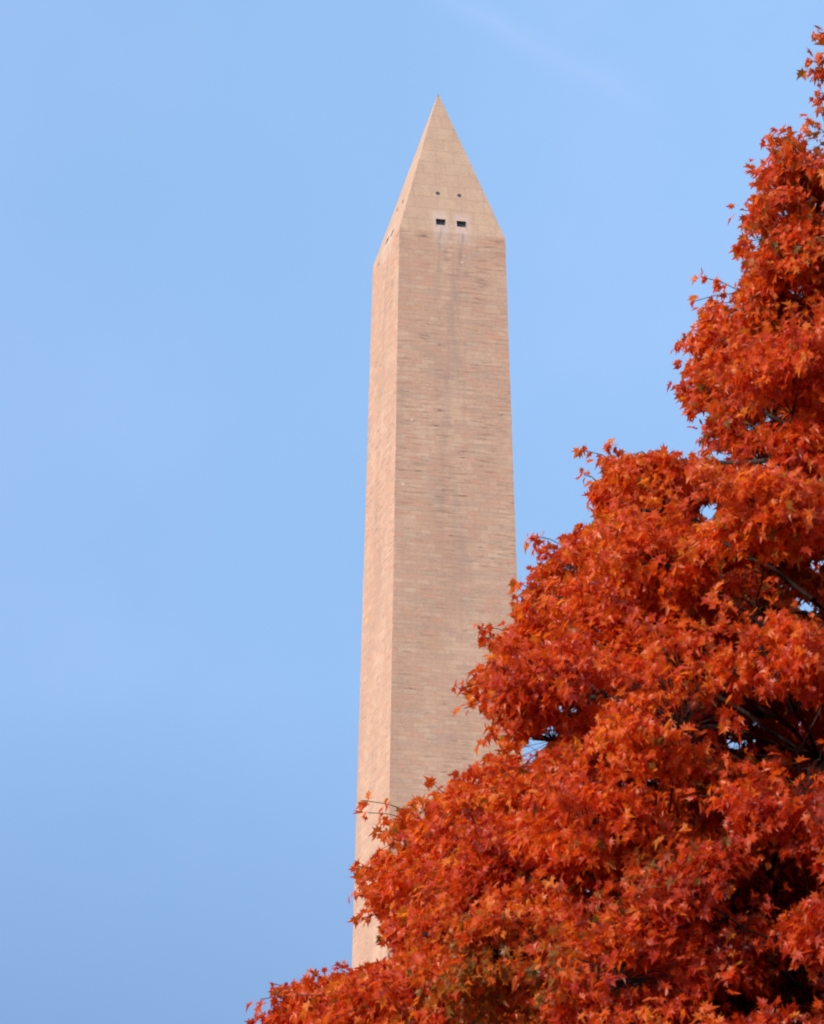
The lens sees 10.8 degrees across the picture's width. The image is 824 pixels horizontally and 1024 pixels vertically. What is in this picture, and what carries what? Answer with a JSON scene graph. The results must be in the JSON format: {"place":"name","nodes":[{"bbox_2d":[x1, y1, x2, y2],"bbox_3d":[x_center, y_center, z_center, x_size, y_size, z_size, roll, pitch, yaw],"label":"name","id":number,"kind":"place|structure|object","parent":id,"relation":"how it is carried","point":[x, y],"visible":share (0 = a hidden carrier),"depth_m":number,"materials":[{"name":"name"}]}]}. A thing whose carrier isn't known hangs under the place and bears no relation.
{"place":"outdoors","nodes":[
{"label":"outdoors","id":0,"kind":"place"},
{"bbox_2d":[0,0,823,1023],"label":"sky","id":1,"kind":"structure","parent":0,"point":[199,198],"materials":[{"name":"blue"}]},
{"bbox_2d":[352,94,522,969],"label":"obelisk","id":2,"kind":"object","parent":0,"point":[440,565],"visible":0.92,"depth_m":410.17,"materials":[{"name":"stone"}]},
{"bbox_2d":[436,219,445,224],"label":"window","id":3,"kind":"structure","parent":2,"relation":"in","point":[438,221],"depth_m":418.97,"materials":[{"name":"glass"}]},
{"bbox_2d":[457,221,466,226],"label":"window","id":4,"kind":"structure","parent":2,"relation":"in","point":[459,223],"depth_m":419.48,"materials":[{"name":"glass"}]},
{"bbox_3d":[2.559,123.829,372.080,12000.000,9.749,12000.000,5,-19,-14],"label":"lawn ground","id":5,"kind":"structure","parent":0,"visible":0},
{"bbox_2d":[244,25,823,1023],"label":"maple tree","id":6,"kind":"object","parent":5,"relation":"on","point":[662,637],"visible":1,"depth_m":29.59,"materials":[{"name":"orange plant"}]}
]}

